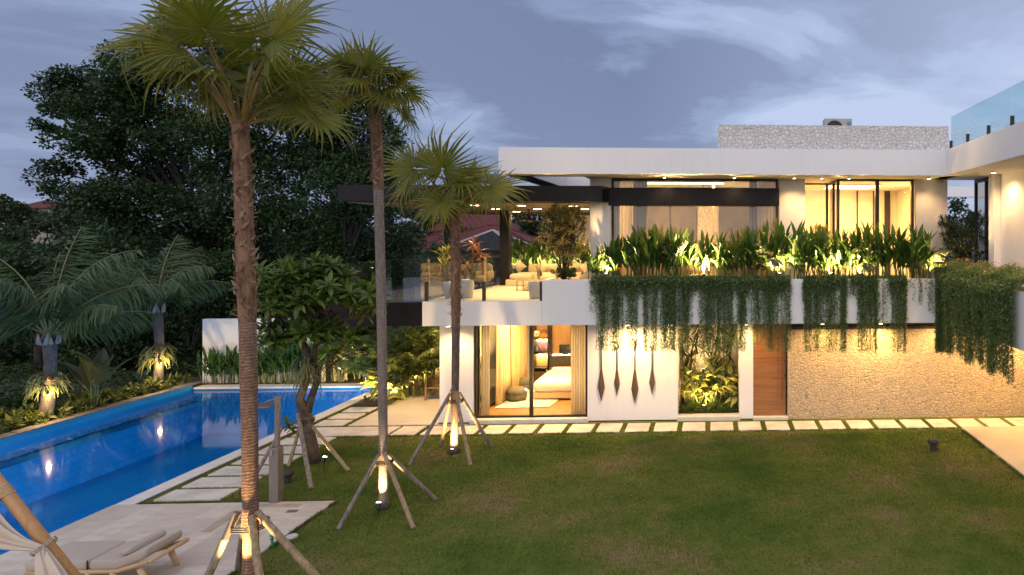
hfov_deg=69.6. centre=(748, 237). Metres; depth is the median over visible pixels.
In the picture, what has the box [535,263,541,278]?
table plant
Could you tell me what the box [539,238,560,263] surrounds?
heliconia
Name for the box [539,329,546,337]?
handbag
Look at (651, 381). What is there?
paddle
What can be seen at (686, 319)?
hanging vine
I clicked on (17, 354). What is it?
woodland
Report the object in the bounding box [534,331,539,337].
ceramic jar
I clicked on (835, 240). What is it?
heliconia
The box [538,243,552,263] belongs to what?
heliconia
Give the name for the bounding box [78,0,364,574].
fan palm
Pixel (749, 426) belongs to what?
paving slab
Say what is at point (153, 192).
broadleaf tree
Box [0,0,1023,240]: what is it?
sky
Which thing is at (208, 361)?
heliconia
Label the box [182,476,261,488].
paving slab
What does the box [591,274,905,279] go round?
creeper
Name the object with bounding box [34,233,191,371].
understorey tree
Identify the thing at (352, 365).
areca palm
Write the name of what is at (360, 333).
areca palm
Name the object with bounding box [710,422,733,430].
paving slab
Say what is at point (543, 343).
picture
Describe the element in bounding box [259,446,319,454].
paving slab
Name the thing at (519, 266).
cushion
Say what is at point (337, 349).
strelitzia
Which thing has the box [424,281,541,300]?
glass balustrade
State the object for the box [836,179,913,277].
window
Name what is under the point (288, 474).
garden bollard
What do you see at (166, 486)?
pool coping
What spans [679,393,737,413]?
courtyard soil
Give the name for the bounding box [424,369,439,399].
garden chair
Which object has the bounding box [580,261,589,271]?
cushion
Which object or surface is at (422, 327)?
areca palm
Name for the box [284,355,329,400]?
staghorn fern
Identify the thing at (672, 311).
hanging vine
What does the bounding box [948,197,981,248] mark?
distant tree
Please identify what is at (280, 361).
heliconia
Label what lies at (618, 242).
heliconia
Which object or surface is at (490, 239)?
house
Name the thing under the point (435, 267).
understorey tree
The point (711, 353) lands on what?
dracaena
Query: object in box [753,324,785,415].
entrance door
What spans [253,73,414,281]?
broadleaf tree
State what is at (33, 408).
hedge shrub
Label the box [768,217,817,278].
heliconia
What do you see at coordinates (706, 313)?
hanging vine
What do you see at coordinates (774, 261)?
pygmy palm
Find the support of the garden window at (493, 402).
in the villa
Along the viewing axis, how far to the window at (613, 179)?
19.15 m
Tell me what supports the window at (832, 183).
in the villa
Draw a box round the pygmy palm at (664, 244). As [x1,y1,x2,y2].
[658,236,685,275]
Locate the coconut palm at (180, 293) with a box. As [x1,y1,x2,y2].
[77,235,232,391]
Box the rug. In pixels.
[495,390,559,407]
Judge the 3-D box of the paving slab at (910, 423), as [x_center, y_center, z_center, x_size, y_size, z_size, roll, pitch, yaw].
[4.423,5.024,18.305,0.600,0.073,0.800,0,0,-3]
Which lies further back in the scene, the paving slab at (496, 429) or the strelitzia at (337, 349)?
the strelitzia at (337, 349)
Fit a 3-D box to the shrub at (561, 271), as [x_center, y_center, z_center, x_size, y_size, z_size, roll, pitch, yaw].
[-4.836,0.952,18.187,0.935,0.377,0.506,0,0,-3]
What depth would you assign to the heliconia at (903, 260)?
18.69 m
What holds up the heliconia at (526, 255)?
on the villa
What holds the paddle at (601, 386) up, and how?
attached to the villa
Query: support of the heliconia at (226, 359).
on the ground at (350, 377)
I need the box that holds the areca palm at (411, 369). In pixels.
[376,343,439,399]
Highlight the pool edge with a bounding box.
[0,381,201,439]
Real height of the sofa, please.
0.680 m
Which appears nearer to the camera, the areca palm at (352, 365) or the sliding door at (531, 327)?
the sliding door at (531, 327)
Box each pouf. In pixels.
[506,386,527,400]
[519,376,528,388]
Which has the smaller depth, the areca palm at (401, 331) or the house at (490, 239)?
the areca palm at (401, 331)
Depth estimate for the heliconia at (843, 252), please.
18.44 m
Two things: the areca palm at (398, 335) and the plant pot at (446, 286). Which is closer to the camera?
the plant pot at (446, 286)
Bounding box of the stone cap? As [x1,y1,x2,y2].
[286,533,297,539]
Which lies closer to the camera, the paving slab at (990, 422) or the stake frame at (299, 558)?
the stake frame at (299, 558)
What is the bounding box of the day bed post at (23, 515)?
[0,473,80,574]
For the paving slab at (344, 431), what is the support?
on the lawn at (744, 548)
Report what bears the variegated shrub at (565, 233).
on the villa
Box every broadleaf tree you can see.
[19,38,343,343]
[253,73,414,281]
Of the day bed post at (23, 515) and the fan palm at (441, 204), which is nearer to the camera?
the day bed post at (23, 515)
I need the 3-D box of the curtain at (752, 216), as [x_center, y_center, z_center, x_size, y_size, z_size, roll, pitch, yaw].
[0.126,0.010,19.631,0.235,3.300,0.135,0,0,-3]
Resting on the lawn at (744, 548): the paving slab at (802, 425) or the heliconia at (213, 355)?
the paving slab at (802, 425)
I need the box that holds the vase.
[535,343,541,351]
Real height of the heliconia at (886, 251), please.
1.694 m
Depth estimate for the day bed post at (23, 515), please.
8.67 m
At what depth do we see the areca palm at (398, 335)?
23.14 m
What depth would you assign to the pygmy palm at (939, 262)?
18.57 m
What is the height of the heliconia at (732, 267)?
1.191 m
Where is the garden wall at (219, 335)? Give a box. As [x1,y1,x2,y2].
[202,318,325,382]
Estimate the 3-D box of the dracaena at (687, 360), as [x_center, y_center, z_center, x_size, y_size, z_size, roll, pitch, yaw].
[-1.816,3.815,20.141,1.301,2.175,1.002,0,0,-3]
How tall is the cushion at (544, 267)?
0.544 m
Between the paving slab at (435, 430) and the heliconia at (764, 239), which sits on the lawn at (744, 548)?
the paving slab at (435, 430)
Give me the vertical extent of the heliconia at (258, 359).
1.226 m
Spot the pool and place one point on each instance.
(60, 475)
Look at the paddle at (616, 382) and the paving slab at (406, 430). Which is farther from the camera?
the paddle at (616, 382)
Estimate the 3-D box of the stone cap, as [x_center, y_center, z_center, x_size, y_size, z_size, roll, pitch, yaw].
[-7.627,4.993,11.392,0.190,0.054,0.190,0,0,-3]
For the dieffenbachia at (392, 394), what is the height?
0.721 m
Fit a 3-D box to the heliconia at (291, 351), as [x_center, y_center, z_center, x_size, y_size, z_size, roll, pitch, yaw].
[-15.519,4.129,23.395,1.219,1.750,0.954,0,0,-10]
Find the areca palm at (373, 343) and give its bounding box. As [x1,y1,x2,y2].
[360,326,436,388]
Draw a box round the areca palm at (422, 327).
[403,326,439,374]
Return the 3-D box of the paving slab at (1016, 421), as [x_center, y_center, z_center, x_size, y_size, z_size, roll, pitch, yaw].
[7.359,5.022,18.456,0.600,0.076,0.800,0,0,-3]
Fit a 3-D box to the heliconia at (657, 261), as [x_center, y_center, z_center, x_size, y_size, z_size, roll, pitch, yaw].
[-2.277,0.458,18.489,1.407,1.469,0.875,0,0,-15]
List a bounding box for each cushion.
[512,260,526,272]
[538,259,550,272]
[569,260,579,269]
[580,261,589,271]
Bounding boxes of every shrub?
[0,407,35,433]
[0,419,10,433]
[2,409,51,429]
[12,399,73,426]
[54,398,82,418]
[61,393,109,412]
[68,387,121,408]
[100,387,134,404]
[114,385,147,399]
[121,375,171,396]
[134,376,173,388]
[163,371,192,387]
[535,202,590,278]
[550,266,583,279]
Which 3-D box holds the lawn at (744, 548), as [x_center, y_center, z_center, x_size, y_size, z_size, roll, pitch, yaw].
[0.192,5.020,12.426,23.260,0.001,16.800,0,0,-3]
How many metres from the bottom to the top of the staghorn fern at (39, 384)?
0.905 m
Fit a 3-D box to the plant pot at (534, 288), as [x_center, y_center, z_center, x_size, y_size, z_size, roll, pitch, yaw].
[-5.790,1.415,18.481,0.360,0.460,0.360,0,0,-3]
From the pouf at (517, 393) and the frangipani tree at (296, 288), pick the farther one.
the pouf at (517, 393)
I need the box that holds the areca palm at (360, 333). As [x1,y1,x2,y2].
[349,326,393,347]
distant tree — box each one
[0,193,41,251]
[0,208,107,242]
[27,204,76,243]
[384,208,441,238]
[441,225,478,232]
[512,215,573,240]
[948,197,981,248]
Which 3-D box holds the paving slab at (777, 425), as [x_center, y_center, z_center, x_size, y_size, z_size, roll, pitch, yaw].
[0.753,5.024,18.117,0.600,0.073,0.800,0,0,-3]
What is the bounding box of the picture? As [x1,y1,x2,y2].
[538,341,546,350]
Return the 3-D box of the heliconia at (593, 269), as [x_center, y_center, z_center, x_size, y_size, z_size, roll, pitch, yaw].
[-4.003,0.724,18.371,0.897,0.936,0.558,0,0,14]
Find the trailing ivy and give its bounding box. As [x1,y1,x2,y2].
[931,256,1023,388]
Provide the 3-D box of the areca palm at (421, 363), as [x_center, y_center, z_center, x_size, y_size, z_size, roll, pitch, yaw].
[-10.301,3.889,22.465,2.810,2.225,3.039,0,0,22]
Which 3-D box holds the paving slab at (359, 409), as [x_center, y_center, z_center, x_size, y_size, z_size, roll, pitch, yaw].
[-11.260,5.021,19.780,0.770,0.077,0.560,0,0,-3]
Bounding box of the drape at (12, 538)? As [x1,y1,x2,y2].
[0,513,67,574]
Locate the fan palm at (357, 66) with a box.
[313,30,437,509]
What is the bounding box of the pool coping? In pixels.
[115,383,370,504]
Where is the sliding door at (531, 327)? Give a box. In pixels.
[474,325,586,417]
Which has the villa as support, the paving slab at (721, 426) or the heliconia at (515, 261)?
the heliconia at (515, 261)
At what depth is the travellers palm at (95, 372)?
19.43 m
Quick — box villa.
[326,121,1023,424]
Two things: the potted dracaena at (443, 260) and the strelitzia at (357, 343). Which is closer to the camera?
the potted dracaena at (443, 260)
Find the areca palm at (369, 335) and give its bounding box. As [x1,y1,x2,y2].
[353,326,399,345]
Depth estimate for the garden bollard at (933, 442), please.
16.00 m
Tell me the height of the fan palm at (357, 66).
8.826 m
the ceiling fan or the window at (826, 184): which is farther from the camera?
the ceiling fan
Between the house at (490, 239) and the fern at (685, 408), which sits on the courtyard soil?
the fern at (685, 408)
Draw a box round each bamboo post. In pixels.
[427,259,429,295]
[484,257,485,280]
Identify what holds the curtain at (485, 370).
hanging from the villa
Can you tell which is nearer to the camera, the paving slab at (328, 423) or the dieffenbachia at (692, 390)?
the paving slab at (328, 423)
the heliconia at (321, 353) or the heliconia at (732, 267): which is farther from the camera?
the heliconia at (321, 353)
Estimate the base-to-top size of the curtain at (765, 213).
3.300 m
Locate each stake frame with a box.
[204,509,319,574]
[259,413,349,489]
[336,452,437,529]
[407,389,492,465]
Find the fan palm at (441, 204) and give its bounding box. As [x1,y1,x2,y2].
[370,116,531,453]
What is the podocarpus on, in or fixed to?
on the villa
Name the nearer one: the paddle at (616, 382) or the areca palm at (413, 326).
the paddle at (616, 382)
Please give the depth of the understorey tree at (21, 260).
25.91 m
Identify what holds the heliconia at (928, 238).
on the villa
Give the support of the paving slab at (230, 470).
on the lawn at (744, 548)
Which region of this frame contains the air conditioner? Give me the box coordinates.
[823,118,851,125]
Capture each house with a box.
[28,200,65,244]
[406,224,555,263]
[411,233,442,245]
[429,213,523,235]
[438,229,540,276]
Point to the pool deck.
(194, 553)
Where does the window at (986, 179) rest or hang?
in the villa
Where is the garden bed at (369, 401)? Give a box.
[350,371,439,406]
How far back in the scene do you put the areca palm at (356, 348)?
23.43 m
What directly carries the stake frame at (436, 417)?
on the lawn at (744, 548)
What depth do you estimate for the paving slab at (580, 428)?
17.80 m
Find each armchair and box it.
[460,263,481,286]
[467,263,493,286]
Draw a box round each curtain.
[481,326,489,414]
[495,326,510,405]
[510,325,526,386]
[571,325,585,413]
[614,181,631,275]
[633,181,646,277]
[749,181,756,274]
[758,182,774,276]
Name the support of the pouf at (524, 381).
on the villa
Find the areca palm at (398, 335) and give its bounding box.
[358,326,437,349]
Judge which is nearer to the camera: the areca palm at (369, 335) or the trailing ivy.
the trailing ivy
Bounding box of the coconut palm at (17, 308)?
[0,227,172,420]
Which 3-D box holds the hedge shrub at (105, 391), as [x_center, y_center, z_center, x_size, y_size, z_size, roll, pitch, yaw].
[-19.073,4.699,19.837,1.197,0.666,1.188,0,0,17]
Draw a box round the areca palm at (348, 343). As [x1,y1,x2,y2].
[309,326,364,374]
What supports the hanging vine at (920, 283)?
hanging from the villa
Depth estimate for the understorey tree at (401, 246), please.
30.11 m
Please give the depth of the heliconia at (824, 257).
18.37 m
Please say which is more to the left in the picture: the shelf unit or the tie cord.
the tie cord
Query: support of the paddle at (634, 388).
attached to the villa
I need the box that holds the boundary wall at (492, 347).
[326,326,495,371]
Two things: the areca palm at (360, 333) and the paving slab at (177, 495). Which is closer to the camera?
the paving slab at (177, 495)
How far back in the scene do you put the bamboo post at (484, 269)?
21.09 m
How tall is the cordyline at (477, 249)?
1.324 m
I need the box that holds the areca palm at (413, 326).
[388,326,439,334]
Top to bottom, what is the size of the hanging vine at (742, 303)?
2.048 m
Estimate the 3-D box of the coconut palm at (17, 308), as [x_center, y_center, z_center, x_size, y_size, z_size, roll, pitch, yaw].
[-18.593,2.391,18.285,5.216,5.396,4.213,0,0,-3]
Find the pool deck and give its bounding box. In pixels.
[0,501,333,574]
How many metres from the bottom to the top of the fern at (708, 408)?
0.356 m
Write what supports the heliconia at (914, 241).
on the villa
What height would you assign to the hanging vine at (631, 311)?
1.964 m
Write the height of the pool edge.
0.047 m
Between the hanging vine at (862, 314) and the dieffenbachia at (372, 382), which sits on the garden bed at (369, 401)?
the dieffenbachia at (372, 382)
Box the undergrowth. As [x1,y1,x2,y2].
[0,346,201,417]
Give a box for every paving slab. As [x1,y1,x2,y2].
[153,488,238,501]
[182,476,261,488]
[208,465,268,475]
[232,455,302,464]
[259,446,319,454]
[280,437,336,445]
[292,426,400,437]
[314,420,352,426]
[327,413,365,419]
[341,407,377,412]
[390,426,426,435]
[419,426,450,435]
[449,425,482,434]
[479,425,511,434]
[508,424,539,434]
[537,424,567,433]
[566,424,594,433]
[596,423,622,432]
[625,423,650,432]
[653,422,677,431]
[682,422,705,431]
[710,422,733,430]
[738,421,761,430]
[765,421,789,430]
[792,421,817,429]
[819,420,845,429]
[846,420,873,429]
[872,420,901,428]
[899,419,929,428]
[925,419,956,427]
[952,418,983,427]
[978,418,1010,426]
[1004,418,1023,425]
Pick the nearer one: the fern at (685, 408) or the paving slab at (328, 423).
the paving slab at (328, 423)
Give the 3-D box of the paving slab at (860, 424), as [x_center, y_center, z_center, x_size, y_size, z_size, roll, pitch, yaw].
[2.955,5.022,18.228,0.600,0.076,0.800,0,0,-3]
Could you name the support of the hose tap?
on the lawn at (744, 548)
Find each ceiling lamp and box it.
[647,181,723,183]
[822,184,881,188]
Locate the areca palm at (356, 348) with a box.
[351,326,419,355]
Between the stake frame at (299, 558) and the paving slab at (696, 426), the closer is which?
the stake frame at (299, 558)
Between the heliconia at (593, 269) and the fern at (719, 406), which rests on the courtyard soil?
the fern at (719, 406)
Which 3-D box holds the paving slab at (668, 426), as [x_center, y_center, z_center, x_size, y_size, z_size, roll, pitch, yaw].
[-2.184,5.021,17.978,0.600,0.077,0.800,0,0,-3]
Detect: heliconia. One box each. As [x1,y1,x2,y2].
[191,346,219,384]
[204,350,237,384]
[214,345,238,384]
[229,353,261,383]
[236,352,261,383]
[257,345,292,383]
[259,351,278,383]
[269,343,309,383]
[269,343,310,382]
[294,341,329,382]
[498,244,518,270]
[512,235,525,270]
[518,240,532,270]
[528,237,544,263]
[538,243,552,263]
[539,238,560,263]
[572,240,584,263]
[572,242,588,263]
[584,248,610,279]
[592,240,620,275]
[610,232,651,278]
[618,223,660,275]
[640,229,683,276]
[656,225,689,276]
[667,230,709,275]
[696,229,736,275]
[711,241,742,275]
[726,227,760,275]
[735,219,789,275]
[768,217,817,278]
[785,229,834,278]
[796,224,834,275]
[811,229,849,276]
[830,225,868,275]
[841,224,882,275]
[859,219,894,277]
[872,226,914,277]
[888,224,931,278]
[892,222,940,278]
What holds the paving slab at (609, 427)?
on the lawn at (744, 548)
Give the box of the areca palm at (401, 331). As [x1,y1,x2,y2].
[390,326,439,384]
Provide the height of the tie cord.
0.240 m
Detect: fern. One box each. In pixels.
[21,370,73,404]
[135,344,177,374]
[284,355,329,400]
[678,402,695,413]
[687,401,701,412]
[700,401,719,412]
[707,396,721,409]
[714,401,729,412]
[722,402,738,410]
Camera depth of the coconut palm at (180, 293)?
21.86 m
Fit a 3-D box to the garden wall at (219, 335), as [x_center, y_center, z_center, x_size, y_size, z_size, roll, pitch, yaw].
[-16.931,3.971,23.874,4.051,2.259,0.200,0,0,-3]
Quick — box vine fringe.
[588,273,909,300]
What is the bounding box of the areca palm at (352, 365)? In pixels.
[335,349,376,389]
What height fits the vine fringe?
0.755 m
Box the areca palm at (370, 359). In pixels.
[353,341,439,371]
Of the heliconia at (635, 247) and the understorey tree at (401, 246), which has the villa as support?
the heliconia at (635, 247)
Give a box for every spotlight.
[321,456,326,465]
[375,502,380,514]
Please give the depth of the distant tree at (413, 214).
60.08 m
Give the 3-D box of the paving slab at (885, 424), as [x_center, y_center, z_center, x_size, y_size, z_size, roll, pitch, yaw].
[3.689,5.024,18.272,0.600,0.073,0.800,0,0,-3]
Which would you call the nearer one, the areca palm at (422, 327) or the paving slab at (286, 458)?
the paving slab at (286, 458)
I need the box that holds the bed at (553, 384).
[534,370,570,398]
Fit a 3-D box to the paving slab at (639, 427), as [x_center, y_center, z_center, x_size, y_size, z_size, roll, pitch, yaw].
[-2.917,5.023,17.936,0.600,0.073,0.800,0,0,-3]
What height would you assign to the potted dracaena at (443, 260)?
1.210 m
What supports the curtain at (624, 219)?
hanging from the villa
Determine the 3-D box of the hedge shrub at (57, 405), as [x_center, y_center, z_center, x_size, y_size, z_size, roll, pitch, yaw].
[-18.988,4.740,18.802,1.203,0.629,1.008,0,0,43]
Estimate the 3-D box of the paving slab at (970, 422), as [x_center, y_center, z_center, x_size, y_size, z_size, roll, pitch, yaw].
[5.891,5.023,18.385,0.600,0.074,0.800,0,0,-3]
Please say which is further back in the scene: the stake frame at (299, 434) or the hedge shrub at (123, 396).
the hedge shrub at (123, 396)
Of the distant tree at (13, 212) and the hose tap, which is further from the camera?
the distant tree at (13, 212)
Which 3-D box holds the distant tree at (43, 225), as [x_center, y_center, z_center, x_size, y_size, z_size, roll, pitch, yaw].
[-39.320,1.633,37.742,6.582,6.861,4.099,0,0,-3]
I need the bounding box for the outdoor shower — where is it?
[201,396,301,531]
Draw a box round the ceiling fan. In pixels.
[518,209,547,221]
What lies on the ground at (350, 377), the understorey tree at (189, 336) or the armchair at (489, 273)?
the understorey tree at (189, 336)
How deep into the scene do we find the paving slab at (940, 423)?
18.28 m
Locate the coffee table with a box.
[516,279,541,290]
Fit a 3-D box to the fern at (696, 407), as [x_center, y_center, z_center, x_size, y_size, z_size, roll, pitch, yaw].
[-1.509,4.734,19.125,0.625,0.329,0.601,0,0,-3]
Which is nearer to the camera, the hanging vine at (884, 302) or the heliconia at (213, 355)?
the hanging vine at (884, 302)
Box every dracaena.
[434,240,450,281]
[680,330,701,402]
[681,324,702,394]
[698,324,726,381]
[713,324,736,397]
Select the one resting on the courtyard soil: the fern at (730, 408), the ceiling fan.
the fern at (730, 408)
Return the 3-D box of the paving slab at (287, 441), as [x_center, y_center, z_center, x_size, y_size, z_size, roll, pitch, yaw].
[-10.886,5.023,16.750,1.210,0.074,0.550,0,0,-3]
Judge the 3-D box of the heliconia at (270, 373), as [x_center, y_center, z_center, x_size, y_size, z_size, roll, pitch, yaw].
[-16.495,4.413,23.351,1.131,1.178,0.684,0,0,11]
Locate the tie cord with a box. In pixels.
[29,535,57,556]
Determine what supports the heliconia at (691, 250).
on the villa
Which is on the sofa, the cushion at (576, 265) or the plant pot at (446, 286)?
the cushion at (576, 265)
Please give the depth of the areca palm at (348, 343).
24.63 m
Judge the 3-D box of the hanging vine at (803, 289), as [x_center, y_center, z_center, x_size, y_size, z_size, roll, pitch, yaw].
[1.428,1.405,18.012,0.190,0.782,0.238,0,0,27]
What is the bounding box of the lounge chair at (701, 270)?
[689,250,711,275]
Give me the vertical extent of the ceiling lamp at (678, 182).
0.036 m
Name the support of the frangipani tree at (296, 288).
on the lawn at (744, 548)
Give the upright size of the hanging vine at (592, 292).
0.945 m
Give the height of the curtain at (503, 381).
2.580 m
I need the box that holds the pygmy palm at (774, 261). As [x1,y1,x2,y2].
[739,242,802,274]
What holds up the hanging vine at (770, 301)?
hanging from the villa
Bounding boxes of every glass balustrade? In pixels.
[374,254,495,297]
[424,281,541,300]
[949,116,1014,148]
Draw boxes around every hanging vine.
[588,276,596,310]
[594,275,625,352]
[624,276,639,350]
[641,275,677,352]
[675,277,694,349]
[697,275,728,354]
[724,275,748,351]
[746,275,766,344]
[762,275,792,352]
[800,277,806,303]
[802,275,848,353]
[855,274,879,354]
[876,276,889,344]
[888,275,908,352]
[907,274,927,304]
[927,276,934,312]
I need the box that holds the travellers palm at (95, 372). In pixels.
[63,348,134,407]
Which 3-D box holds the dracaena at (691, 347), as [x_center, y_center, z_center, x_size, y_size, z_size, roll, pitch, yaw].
[-1.777,3.638,20.836,1.154,2.528,1.021,0,0,-3]
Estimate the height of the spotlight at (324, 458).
0.242 m
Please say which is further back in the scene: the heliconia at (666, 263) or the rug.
the rug
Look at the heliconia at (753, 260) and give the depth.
18.29 m
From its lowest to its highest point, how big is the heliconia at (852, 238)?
1.619 m
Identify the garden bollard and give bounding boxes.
[284,470,294,483]
[928,438,939,451]
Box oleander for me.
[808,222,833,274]
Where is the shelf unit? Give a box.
[534,325,570,381]
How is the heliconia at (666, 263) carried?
on the villa
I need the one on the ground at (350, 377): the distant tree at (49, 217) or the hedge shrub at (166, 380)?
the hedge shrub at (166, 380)
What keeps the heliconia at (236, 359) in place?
on the ground at (350, 377)
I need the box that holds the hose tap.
[269,535,273,545]
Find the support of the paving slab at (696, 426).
on the lawn at (744, 548)
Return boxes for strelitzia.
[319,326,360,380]
[319,337,347,380]
[334,333,375,378]
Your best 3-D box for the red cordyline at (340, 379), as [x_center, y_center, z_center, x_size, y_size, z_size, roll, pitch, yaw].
[-14.107,4.292,23.614,1.477,1.432,0.829,0,0,-3]
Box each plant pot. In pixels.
[443,281,450,297]
[461,279,473,297]
[528,281,539,298]
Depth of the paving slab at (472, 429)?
17.72 m
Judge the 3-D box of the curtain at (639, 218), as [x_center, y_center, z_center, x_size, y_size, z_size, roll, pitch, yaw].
[-3.098,0.010,19.484,0.401,3.300,0.130,0,0,-3]
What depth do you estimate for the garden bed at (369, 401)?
20.67 m
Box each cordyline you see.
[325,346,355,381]
[460,234,491,281]
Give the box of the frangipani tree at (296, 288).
[231,248,393,464]
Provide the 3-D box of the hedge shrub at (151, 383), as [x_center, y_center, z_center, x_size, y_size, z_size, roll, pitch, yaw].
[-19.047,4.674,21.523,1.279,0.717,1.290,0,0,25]
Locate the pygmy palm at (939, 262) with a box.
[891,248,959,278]
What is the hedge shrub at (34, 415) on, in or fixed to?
on the ground at (350, 377)
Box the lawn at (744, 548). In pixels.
[142,406,1023,574]
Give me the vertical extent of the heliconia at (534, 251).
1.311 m
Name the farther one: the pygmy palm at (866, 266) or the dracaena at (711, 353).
the dracaena at (711, 353)
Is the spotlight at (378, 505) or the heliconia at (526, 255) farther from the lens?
the heliconia at (526, 255)
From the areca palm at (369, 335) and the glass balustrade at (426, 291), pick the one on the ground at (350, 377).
the areca palm at (369, 335)
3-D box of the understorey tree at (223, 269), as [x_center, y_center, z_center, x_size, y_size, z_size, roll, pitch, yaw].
[-18.077,3.259,27.818,7.545,5.961,4.416,0,0,-3]
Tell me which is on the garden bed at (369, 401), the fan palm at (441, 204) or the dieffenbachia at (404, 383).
the dieffenbachia at (404, 383)
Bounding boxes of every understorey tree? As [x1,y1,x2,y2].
[0,220,119,368]
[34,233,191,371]
[132,249,236,371]
[194,245,387,318]
[349,217,439,290]
[396,242,499,288]
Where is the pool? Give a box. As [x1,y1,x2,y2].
[0,386,371,554]
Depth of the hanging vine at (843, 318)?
18.03 m
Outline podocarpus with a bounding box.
[936,211,988,277]
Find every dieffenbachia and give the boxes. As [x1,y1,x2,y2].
[359,367,415,394]
[370,361,416,400]
[372,380,401,404]
[679,365,723,405]
[679,379,725,409]
[699,353,737,404]
[708,362,738,407]
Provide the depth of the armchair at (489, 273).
22.29 m
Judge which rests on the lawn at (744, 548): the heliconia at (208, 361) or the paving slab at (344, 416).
the paving slab at (344, 416)
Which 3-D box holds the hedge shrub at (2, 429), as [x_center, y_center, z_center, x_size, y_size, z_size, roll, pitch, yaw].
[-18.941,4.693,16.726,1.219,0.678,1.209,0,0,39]
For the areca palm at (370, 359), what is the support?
on the garden bed at (369, 401)
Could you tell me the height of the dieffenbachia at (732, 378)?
1.263 m
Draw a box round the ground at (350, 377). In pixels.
[0,242,752,430]
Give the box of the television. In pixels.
[559,344,569,354]
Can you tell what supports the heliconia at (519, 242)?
on the villa
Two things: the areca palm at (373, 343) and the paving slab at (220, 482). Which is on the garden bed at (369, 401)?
the areca palm at (373, 343)
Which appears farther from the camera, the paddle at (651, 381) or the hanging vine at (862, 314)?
the paddle at (651, 381)
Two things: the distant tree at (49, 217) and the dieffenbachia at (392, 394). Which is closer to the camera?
the dieffenbachia at (392, 394)
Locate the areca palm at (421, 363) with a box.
[387,326,439,391]
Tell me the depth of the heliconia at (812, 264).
18.61 m
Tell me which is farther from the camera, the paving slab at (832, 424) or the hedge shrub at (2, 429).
the paving slab at (832, 424)
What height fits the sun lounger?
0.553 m
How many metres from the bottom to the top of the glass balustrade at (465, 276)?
0.970 m
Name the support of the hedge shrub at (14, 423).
on the ground at (350, 377)
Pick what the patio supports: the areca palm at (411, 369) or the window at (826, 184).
the areca palm at (411, 369)
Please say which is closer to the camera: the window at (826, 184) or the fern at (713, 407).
the fern at (713, 407)
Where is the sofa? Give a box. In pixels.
[506,264,589,285]
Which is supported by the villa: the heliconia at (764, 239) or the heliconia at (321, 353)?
the heliconia at (764, 239)
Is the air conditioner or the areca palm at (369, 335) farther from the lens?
the areca palm at (369, 335)
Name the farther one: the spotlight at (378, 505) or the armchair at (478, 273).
the armchair at (478, 273)
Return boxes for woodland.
[0,204,988,375]
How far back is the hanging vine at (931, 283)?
18.17 m
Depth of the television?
22.85 m
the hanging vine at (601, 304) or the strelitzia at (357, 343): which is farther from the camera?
the strelitzia at (357, 343)
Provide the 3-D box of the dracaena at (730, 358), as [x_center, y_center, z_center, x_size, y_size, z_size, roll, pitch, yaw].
[-0.659,3.561,20.890,1.205,2.682,0.921,0,0,-3]
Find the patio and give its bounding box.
[348,369,495,426]
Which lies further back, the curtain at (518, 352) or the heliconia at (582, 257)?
the heliconia at (582, 257)
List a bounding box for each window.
[478,326,494,414]
[493,257,499,276]
[612,178,777,274]
[805,183,827,274]
[828,180,835,274]
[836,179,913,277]
[974,177,988,272]
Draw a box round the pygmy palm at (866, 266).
[840,248,884,275]
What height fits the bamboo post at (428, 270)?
1.038 m
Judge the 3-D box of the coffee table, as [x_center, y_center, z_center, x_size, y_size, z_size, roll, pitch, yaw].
[-6.866,1.482,21.330,0.594,0.325,0.720,0,0,-3]
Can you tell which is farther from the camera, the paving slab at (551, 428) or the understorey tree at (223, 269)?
the understorey tree at (223, 269)
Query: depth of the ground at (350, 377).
23.80 m
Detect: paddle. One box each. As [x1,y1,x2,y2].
[598,338,604,400]
[614,346,619,393]
[631,338,637,402]
[649,346,654,392]
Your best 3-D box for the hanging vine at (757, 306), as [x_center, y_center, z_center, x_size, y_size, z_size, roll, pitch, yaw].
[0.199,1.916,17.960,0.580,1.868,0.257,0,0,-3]
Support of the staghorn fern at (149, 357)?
attached to the coconut palm at (180, 293)
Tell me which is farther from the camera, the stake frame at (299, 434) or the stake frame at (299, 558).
the stake frame at (299, 434)
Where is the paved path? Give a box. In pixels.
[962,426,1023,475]
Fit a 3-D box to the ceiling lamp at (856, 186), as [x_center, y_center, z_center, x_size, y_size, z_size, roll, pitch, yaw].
[3.291,-1.630,21.995,1.600,0.036,1.600,0,0,-3]
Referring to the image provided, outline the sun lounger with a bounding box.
[24,530,189,574]
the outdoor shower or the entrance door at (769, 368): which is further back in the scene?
the entrance door at (769, 368)

